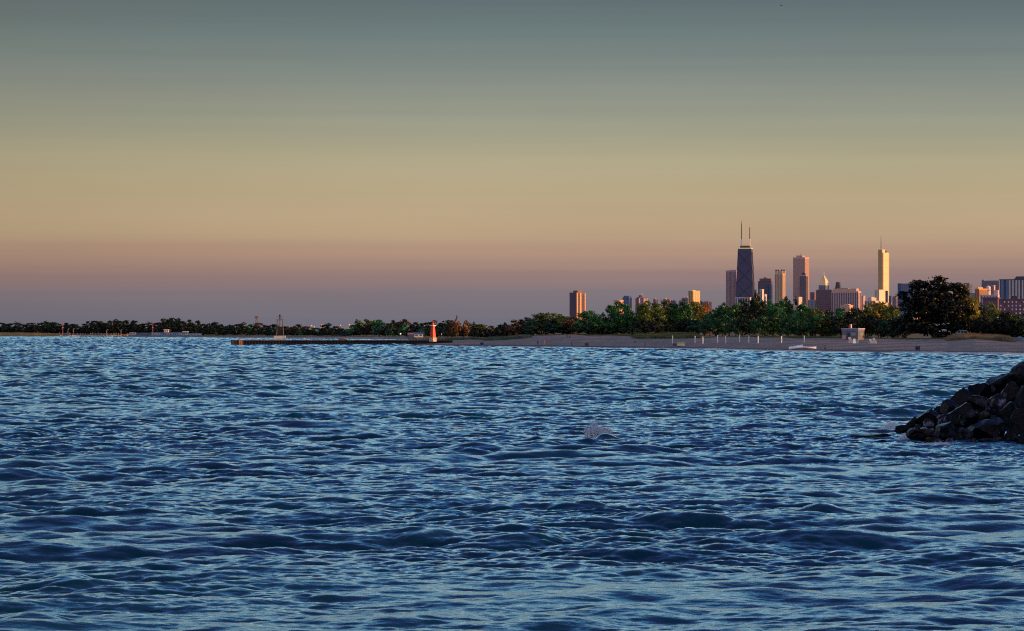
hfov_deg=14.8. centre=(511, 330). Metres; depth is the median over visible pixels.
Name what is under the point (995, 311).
tree
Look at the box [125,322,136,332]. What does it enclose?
tree
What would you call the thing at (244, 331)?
tree
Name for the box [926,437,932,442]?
stone
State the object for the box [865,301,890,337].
tree
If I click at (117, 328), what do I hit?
tree
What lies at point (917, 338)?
dune grass
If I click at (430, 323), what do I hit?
tree
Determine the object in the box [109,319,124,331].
tree
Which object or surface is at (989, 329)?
tree
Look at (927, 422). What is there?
stone
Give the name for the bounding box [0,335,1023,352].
beach
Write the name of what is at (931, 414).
boulder
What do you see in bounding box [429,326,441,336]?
tree
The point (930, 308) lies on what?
giant tree
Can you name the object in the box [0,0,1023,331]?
sky
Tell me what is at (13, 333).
marsh grass
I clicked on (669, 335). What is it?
dune grass
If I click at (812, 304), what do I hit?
block
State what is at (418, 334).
blue gable house
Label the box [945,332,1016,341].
dune grass
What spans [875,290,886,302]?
setback block
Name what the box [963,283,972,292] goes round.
corner block
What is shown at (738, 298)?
white podium building
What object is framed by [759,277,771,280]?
purple tower
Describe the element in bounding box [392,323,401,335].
tree
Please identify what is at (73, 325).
tree
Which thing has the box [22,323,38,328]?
tree
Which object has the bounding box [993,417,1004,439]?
boulder
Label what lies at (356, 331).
tree
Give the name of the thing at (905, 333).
tree
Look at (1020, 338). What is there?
covered boat
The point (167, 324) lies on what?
tree
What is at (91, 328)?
tree
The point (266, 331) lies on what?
tree
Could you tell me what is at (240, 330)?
tree
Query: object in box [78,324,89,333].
tree
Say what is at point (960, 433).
boulder
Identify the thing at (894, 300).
purple block
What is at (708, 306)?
tree
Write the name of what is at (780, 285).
lantern tower
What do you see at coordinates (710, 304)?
pink block
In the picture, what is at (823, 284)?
chevron tower
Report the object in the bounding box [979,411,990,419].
boulder
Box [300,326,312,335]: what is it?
tree
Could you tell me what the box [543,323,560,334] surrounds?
tree
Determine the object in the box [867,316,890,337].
tree
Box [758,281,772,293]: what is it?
stepped tower
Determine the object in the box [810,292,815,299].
purple block
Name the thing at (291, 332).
tree
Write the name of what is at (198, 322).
tree
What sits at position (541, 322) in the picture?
tree
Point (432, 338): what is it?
red beacon
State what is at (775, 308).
tree
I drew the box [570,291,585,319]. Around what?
building
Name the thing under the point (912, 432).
boulder
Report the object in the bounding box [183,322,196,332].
tree
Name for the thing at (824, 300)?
apartment block
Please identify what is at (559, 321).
tree
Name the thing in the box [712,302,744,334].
tree
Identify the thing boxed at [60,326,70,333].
tree
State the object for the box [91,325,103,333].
tree
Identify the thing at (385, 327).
tree
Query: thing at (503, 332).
tree
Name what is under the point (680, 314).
tree
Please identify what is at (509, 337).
dune grass
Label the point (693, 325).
tree
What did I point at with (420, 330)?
tree
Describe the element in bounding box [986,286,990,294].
round tower
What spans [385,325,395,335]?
tree
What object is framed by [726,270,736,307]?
office slab
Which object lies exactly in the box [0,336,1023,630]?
water
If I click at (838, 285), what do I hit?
round top tower
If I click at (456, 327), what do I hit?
poplar tree
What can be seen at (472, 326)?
tree
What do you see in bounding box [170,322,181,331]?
tree
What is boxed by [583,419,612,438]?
wave spray
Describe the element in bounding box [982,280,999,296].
hazy slab
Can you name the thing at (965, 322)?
tree
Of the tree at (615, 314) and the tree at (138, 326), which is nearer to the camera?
the tree at (615, 314)
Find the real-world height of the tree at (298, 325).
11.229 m
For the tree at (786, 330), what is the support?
on the ground at (911, 335)
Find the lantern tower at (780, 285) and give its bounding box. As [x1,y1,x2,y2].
[775,268,785,304]
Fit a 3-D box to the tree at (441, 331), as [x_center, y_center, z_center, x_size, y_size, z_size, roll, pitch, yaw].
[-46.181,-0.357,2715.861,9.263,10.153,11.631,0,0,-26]
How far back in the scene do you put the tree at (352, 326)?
3284.42 m
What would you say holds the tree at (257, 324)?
on the ground at (911, 335)
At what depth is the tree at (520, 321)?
1849.98 m
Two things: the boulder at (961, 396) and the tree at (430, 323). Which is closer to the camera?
the boulder at (961, 396)
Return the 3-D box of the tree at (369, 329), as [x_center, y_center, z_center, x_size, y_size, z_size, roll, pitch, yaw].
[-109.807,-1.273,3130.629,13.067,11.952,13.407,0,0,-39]
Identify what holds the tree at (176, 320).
on the ground at (911, 335)
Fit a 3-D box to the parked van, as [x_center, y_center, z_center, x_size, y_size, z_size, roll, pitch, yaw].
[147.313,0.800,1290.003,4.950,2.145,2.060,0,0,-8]
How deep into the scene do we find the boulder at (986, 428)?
210.30 m
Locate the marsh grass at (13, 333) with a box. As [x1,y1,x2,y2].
[0,332,60,334]
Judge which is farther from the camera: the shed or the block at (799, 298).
the block at (799, 298)
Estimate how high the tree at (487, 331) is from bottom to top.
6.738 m
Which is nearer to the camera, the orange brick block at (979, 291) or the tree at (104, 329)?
the tree at (104, 329)
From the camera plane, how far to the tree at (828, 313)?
1558.51 m
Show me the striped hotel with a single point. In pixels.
(841, 296)
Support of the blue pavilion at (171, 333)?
on the ground at (911, 335)
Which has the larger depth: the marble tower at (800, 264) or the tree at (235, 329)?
the marble tower at (800, 264)
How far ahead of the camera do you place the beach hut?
1265.34 m
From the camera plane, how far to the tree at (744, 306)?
1558.59 m
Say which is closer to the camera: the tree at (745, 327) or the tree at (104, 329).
the tree at (745, 327)
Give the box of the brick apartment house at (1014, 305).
[999,296,1023,322]
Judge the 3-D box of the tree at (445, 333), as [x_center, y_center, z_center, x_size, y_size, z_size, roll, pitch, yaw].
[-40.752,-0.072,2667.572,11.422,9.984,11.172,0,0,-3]
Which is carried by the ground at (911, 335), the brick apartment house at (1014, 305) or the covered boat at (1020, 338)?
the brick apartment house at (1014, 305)
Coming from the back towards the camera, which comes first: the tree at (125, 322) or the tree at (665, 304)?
the tree at (125, 322)
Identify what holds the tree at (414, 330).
on the ground at (911, 335)
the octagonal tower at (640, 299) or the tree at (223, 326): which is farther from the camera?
the octagonal tower at (640, 299)
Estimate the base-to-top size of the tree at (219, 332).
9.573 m
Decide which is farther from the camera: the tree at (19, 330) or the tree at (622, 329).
the tree at (19, 330)
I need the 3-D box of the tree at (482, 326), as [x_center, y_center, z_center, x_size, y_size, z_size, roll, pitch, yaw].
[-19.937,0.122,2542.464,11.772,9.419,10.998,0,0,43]
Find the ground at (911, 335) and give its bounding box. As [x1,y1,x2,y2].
[54,332,1021,341]
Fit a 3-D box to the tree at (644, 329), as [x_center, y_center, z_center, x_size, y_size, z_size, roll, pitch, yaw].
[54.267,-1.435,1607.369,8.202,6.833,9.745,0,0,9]
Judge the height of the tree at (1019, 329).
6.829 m
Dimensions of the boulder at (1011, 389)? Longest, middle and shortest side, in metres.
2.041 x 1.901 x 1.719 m
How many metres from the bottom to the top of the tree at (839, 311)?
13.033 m
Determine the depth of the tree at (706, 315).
1559.33 m
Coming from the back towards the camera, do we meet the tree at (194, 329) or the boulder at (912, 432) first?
the tree at (194, 329)
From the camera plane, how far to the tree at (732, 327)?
1486.79 m
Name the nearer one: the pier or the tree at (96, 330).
the pier
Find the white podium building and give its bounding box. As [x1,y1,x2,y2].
[735,297,750,307]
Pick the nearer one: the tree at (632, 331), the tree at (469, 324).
the tree at (632, 331)
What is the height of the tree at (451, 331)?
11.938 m
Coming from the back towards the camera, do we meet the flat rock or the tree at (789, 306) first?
the tree at (789, 306)
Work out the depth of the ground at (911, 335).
3301.92 m
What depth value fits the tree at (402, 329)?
3006.29 m
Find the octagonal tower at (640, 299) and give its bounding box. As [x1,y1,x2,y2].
[635,295,646,312]
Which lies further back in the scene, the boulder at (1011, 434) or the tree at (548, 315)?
the tree at (548, 315)
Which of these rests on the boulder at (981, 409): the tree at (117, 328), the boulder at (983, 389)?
the boulder at (983, 389)
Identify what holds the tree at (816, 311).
on the ground at (911, 335)
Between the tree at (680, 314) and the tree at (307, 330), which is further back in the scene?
the tree at (307, 330)
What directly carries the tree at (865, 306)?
on the ground at (911, 335)
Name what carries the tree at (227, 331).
on the ground at (911, 335)
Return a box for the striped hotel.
[831,288,860,316]
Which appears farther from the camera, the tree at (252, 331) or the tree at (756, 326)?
the tree at (252, 331)
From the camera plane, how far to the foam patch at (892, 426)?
236.57 m
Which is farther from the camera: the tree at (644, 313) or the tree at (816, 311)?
the tree at (644, 313)
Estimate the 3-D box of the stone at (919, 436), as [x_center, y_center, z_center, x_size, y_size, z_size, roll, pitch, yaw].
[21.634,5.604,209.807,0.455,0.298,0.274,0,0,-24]
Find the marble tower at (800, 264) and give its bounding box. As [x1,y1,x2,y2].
[793,254,808,299]
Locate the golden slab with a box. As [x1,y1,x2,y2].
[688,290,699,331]
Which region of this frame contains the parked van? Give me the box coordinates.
[955,330,968,333]
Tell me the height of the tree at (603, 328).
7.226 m
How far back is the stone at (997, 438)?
208.62 m
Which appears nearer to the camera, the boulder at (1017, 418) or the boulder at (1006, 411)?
the boulder at (1017, 418)
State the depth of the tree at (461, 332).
2569.41 m
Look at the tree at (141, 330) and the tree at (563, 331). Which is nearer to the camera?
the tree at (563, 331)
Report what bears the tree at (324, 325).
on the ground at (911, 335)
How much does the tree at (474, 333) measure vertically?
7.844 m
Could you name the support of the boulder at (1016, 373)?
on the boulder
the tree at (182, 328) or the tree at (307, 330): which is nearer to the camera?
the tree at (307, 330)
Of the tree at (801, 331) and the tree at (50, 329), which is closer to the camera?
the tree at (801, 331)
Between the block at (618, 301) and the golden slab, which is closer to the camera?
the golden slab
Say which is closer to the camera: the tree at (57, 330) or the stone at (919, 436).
the stone at (919, 436)
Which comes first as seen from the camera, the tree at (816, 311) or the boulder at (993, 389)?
the boulder at (993, 389)
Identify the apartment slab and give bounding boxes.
[999,276,1023,298]
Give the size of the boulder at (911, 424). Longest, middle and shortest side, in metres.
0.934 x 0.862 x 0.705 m
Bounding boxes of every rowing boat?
[789,345,802,349]
[801,346,816,348]
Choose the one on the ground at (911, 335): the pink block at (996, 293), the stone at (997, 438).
the pink block at (996, 293)
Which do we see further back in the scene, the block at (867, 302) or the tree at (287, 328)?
the block at (867, 302)
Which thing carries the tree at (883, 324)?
on the ground at (911, 335)
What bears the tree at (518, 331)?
on the ground at (911, 335)
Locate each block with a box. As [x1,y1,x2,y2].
[613,300,623,311]
[702,301,711,310]
[793,296,801,310]
[808,300,815,308]
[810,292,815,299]
[816,290,832,313]
[841,304,852,313]
[861,296,864,309]
[865,301,878,307]
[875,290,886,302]
[892,296,897,310]
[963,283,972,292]
[975,287,986,303]
[980,290,999,307]
[982,297,999,333]
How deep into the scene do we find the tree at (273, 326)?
3704.78 m
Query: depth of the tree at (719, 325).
1504.04 m
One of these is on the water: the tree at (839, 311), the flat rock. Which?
the flat rock
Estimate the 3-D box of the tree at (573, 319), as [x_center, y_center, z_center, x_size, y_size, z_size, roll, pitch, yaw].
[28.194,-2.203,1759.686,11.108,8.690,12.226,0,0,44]
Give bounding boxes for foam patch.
[880,421,898,428]
[892,433,908,439]
[920,442,951,444]
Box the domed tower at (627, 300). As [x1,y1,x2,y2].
[622,296,631,312]
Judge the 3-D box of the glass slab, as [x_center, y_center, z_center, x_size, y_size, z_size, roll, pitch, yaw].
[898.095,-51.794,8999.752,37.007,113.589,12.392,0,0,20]
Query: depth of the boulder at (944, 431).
210.55 m
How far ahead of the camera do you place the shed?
3685.24 m
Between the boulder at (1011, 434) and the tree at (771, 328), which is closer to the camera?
the boulder at (1011, 434)
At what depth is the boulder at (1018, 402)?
218.73 m
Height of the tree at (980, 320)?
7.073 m
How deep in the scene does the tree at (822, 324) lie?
1387.60 m
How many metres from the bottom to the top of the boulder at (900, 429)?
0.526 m
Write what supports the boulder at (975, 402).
on the water
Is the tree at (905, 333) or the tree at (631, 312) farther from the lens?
the tree at (631, 312)
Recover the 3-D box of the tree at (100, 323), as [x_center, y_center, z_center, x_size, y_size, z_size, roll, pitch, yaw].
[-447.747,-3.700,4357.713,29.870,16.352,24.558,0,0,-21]
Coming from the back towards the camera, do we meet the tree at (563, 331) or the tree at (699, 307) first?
the tree at (563, 331)
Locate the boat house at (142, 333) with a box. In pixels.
[136,332,150,335]
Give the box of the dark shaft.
[885,291,887,302]
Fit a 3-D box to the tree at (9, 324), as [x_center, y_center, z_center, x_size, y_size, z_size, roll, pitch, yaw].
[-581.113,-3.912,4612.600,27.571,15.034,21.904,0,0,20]
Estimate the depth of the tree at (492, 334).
2325.39 m
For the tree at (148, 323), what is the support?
on the ground at (911, 335)
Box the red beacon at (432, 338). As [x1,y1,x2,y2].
[429,322,436,341]
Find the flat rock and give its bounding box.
[850,433,890,437]
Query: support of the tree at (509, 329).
on the ground at (911, 335)
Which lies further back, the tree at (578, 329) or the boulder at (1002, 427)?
the tree at (578, 329)
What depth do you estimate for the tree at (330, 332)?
3283.78 m
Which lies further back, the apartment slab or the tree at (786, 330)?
the apartment slab
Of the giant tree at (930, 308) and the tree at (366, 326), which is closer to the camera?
the giant tree at (930, 308)
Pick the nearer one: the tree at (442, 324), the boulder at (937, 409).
the boulder at (937, 409)
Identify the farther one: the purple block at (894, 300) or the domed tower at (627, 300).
the purple block at (894, 300)
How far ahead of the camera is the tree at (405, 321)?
3107.98 m
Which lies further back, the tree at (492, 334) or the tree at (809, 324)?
the tree at (492, 334)
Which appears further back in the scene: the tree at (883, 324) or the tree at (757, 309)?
the tree at (757, 309)
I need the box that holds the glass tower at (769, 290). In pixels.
[766,284,772,306]
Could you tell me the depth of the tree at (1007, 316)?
1368.71 m
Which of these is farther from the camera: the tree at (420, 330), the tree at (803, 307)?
the tree at (420, 330)
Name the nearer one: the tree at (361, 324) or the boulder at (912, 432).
the boulder at (912, 432)
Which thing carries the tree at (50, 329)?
on the ground at (911, 335)
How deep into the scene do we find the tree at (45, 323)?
4520.73 m
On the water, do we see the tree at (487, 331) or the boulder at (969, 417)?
the boulder at (969, 417)
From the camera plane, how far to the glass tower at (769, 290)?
14089.25 m
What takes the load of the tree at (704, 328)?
on the ground at (911, 335)
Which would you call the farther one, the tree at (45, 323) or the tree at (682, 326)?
the tree at (45, 323)
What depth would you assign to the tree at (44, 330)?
4424.35 m
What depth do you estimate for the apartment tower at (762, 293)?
13492.60 m
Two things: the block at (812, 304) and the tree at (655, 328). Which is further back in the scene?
the block at (812, 304)
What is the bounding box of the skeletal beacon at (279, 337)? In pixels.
[274,315,285,339]
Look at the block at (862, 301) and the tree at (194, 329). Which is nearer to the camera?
the tree at (194, 329)
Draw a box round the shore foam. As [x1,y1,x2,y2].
[498,346,1023,354]
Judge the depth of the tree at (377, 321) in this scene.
3210.84 m
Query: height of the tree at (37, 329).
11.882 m
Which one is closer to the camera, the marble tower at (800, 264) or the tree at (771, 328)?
the tree at (771, 328)
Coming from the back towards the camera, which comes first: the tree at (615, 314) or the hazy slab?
the hazy slab
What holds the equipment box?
on the beach
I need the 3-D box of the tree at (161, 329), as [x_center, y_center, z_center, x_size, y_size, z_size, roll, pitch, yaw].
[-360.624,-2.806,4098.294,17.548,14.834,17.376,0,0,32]
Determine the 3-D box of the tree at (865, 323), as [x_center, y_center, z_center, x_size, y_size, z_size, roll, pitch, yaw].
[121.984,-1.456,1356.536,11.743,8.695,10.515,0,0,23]
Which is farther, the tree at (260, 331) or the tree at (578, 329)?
the tree at (260, 331)
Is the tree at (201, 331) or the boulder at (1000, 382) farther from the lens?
the tree at (201, 331)
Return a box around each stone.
[915,434,922,438]
[923,418,933,426]
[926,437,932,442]
[992,435,1001,440]
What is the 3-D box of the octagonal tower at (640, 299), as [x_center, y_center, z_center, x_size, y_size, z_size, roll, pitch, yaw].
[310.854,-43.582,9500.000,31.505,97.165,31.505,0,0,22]
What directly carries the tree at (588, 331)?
on the ground at (911, 335)
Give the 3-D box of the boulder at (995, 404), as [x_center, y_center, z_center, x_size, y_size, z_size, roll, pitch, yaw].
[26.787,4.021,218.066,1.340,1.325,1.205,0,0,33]
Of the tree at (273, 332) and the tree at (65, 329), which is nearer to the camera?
the tree at (273, 332)
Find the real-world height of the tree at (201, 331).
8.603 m
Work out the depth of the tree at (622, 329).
1631.18 m
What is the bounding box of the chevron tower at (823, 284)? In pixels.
[818,275,828,289]
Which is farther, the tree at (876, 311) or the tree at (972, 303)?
the tree at (876, 311)
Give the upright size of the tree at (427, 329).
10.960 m
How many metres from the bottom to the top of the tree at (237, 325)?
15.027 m
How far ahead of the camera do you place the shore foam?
1117.03 m
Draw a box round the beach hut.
[841,324,864,339]
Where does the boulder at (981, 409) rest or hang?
in the water
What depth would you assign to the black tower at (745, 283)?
13985.29 m
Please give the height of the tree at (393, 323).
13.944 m
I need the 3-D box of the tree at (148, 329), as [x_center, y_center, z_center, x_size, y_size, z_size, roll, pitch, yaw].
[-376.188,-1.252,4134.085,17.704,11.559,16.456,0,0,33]
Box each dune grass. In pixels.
[422,336,482,339]
[482,334,531,340]
[576,333,629,335]
[630,332,700,338]
[723,335,887,338]
[891,338,944,339]
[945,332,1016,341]
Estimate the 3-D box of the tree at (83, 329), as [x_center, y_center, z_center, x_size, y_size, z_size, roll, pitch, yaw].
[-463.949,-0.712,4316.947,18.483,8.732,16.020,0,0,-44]
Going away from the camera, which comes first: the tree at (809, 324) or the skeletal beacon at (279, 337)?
the tree at (809, 324)
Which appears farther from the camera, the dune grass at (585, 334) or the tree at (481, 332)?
the tree at (481, 332)
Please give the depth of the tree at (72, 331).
4349.07 m
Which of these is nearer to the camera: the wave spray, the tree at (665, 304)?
the wave spray
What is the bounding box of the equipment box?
[677,342,684,345]
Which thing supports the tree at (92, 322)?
on the ground at (911, 335)
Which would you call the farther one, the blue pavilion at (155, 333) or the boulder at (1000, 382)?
the blue pavilion at (155, 333)
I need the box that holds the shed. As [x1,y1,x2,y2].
[188,333,201,335]
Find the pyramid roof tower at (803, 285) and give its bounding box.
[800,272,807,306]
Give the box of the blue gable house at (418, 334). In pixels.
[414,332,423,336]
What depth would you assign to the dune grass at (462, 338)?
1750.27 m
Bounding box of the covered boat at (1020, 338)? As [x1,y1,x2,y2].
[1012,337,1023,340]
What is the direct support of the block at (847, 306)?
on the ground at (911, 335)
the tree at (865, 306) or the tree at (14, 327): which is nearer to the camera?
the tree at (865, 306)
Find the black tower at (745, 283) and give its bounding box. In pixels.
[736,216,754,306]
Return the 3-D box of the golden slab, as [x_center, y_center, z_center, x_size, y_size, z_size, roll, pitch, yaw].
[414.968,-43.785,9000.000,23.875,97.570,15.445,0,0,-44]
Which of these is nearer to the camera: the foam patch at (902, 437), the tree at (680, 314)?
the foam patch at (902, 437)
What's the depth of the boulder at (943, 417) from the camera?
215.84 m
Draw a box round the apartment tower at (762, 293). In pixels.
[759,289,763,300]
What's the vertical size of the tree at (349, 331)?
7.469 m
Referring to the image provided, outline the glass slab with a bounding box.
[898,283,914,319]
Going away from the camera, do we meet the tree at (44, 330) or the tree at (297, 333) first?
the tree at (297, 333)
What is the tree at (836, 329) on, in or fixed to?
on the ground at (911, 335)
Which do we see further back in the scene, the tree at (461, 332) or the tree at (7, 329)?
the tree at (7, 329)
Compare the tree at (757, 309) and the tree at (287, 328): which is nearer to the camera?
the tree at (757, 309)
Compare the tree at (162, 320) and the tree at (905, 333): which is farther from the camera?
the tree at (162, 320)
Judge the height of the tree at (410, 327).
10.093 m
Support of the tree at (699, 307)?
on the ground at (911, 335)
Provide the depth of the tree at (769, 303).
1558.86 m
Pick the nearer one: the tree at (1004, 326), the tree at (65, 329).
the tree at (1004, 326)
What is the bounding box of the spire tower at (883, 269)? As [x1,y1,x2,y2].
[878,246,888,302]
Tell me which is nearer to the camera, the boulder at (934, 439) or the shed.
the boulder at (934, 439)
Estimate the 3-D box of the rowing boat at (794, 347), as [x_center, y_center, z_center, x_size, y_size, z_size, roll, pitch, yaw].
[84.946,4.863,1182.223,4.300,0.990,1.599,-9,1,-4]
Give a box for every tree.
[1,327,12,332]
[3,321,19,329]
[8,325,18,332]
[15,327,24,332]
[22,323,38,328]
[27,325,41,332]
[34,324,45,332]
[39,321,48,329]
[41,325,49,332]
[47,324,59,332]
[48,322,62,327]
[53,326,64,332]
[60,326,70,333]
[66,327,77,333]
[67,324,78,333]
[74,327,85,333]
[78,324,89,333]
[80,327,89,332]
[82,321,98,333]
[86,324,97,333]
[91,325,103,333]
[95,320,115,333]
[99,323,110,333]
[106,324,117,333]
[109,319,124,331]
[113,323,125,333]
[118,324,127,333]
[121,320,130,333]
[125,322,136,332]
[131,324,145,332]
[137,325,153,333]
[139,321,151,328]
[144,324,155,331]
[156,318,166,327]
[156,321,170,331]
[163,318,181,328]
[164,319,178,331]
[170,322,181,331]
[178,324,190,331]
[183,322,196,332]
[188,324,203,332]
[189,320,200,328]
[195,327,210,334]
[203,325,212,334]
[208,326,223,334]
[216,324,234,330]
[216,326,229,334]
[221,327,233,334]
[230,326,241,334]
[234,324,249,334]
[235,322,246,334]
[242,328,255,334]
[248,327,259,334]
[250,323,262,334]
[255,328,267,334]
[261,328,274,334]
[262,324,278,329]
[269,327,280,334]
[281,326,298,329]
[287,328,302,334]
[290,324,302,335]
[293,329,308,335]
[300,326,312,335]
[301,329,312,334]
[317,323,334,332]
[320,326,334,335]
[326,328,341,334]
[344,325,360,335]
[346,327,358,335]
[351,326,364,334]
[355,319,373,335]
[360,324,372,335]
[364,322,378,335]
[372,323,385,335]
[373,319,384,335]
[378,325,390,335]
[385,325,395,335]
[386,320,403,327]
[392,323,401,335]
[396,319,411,336]
[398,323,410,336]
[404,325,414,335]
[411,325,424,333]
[417,327,430,335]
[423,319,436,327]
[424,324,437,335]
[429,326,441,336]
[437,320,460,336]
[437,323,447,336]
[443,326,456,336]
[445,320,455,336]
[454,315,460,335]
[458,322,487,331]
[458,326,469,336]
[462,320,469,336]
[463,325,477,335]
[469,327,480,336]
[476,324,487,337]
[477,329,485,337]
[483,328,494,336]
[489,327,500,336]
[497,328,508,335]
[504,320,520,335]
[512,323,532,334]
[513,317,532,329]
[519,326,536,335]
[525,318,537,334]
[529,312,565,334]
[532,319,554,334]
[532,324,548,334]
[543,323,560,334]
[552,316,569,325]
[555,326,574,334]
[561,316,579,334]
[568,324,588,333]
[574,310,601,328]
[583,326,598,333]
[593,326,609,334]
[600,301,635,333]
[600,320,614,333]
[613,322,632,333]
[620,310,641,334]
[626,325,641,334]
[628,300,666,332]
[636,319,651,332]
[647,317,666,332]
[652,300,677,332]
[660,319,679,331]
[665,301,696,332]
[673,318,691,331]
[686,301,708,332]
[686,319,702,333]
[693,301,713,335]
[696,318,717,335]
[700,309,721,335]
[706,314,736,336]
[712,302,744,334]
[724,316,745,335]
[731,298,753,335]
[735,313,759,334]
[747,293,767,335]
[748,315,769,334]
[762,300,774,335]
[764,312,786,335]
[766,297,796,335]
[776,314,799,335]
[779,296,802,335]
[788,316,809,335]
[789,302,810,335]
[801,314,827,335]
[804,308,827,335]
[814,318,837,336]
[822,308,833,335]
[825,307,846,335]
[827,316,854,336]
[843,307,864,327]
[853,314,882,336]
[857,304,872,336]
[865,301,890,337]
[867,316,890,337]
[877,314,900,337]
[879,304,901,333]
[886,275,975,337]
[891,317,911,337]
[949,283,982,329]
[959,317,979,333]
[967,317,989,333]
[975,302,991,322]
[978,318,1009,335]
[982,302,1002,326]
[992,311,1018,334]
[993,319,1023,336]
[1007,313,1023,336]
[1010,319,1023,336]
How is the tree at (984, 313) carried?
on the ground at (911, 335)
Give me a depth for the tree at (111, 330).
4240.26 m
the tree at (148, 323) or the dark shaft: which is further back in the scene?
the dark shaft
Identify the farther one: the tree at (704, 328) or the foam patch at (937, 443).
the tree at (704, 328)
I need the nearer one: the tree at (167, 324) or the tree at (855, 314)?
the tree at (855, 314)
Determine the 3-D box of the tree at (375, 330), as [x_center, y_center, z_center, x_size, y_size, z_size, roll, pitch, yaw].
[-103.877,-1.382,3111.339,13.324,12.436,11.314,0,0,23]
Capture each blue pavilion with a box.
[151,332,160,335]
[160,332,182,335]
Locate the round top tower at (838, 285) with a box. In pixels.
[835,282,840,288]
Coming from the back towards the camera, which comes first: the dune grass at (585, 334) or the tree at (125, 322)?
the tree at (125, 322)
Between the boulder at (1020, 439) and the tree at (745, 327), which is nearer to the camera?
the boulder at (1020, 439)
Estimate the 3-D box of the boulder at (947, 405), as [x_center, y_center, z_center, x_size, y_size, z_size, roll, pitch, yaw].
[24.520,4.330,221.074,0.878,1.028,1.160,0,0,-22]
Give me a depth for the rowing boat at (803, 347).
1168.54 m
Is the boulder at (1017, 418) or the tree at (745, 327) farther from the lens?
the tree at (745, 327)
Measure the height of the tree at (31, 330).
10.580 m
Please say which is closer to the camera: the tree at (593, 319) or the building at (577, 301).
the tree at (593, 319)
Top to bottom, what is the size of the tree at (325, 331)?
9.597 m
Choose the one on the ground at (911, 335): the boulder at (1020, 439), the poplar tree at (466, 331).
the poplar tree at (466, 331)
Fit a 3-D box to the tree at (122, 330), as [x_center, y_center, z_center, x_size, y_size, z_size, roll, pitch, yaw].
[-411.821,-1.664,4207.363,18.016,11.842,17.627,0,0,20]
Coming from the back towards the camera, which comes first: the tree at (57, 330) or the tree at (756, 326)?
the tree at (57, 330)
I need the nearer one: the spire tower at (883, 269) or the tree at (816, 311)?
the tree at (816, 311)
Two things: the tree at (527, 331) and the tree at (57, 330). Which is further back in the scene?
the tree at (57, 330)
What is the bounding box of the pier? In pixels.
[230,337,452,344]
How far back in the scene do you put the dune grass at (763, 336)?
1372.13 m
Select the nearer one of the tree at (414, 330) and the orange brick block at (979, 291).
the tree at (414, 330)
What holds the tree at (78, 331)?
on the ground at (911, 335)
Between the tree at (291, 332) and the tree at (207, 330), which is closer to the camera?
the tree at (291, 332)
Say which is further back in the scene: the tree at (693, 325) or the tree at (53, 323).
the tree at (53, 323)
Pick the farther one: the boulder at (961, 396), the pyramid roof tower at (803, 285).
the pyramid roof tower at (803, 285)
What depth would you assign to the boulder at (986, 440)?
207.71 m
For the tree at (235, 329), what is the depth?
3804.45 m
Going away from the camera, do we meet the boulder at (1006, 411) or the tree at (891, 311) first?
the boulder at (1006, 411)
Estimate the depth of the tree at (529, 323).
1828.62 m
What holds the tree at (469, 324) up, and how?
on the ground at (911, 335)
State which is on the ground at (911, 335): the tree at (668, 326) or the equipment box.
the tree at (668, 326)
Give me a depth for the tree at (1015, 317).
1359.70 m
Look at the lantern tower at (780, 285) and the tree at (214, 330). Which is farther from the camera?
the lantern tower at (780, 285)
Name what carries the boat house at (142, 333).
on the ground at (911, 335)
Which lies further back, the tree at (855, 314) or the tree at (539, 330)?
the tree at (539, 330)
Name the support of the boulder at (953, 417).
on the water
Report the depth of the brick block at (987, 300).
2996.63 m
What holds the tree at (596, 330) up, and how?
on the ground at (911, 335)
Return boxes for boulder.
[895,425,908,433]
[906,417,921,427]
[906,428,937,440]
[913,409,937,428]
[931,437,941,442]
[934,406,941,414]
[935,422,955,441]
[938,412,947,424]
[940,399,957,413]
[947,402,973,428]
[950,387,970,405]
[953,427,973,439]
[959,410,978,424]
[963,395,987,409]
[967,419,999,439]
[968,383,991,397]
[976,397,997,420]
[978,438,997,441]
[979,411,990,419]
[985,373,1011,392]
[985,392,1006,414]
[987,383,994,396]
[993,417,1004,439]
[997,401,1016,430]
[1001,382,1020,403]
[1003,426,1018,440]
[1009,360,1023,385]
[1010,408,1023,434]
[1013,385,1023,408]
[1016,433,1023,443]

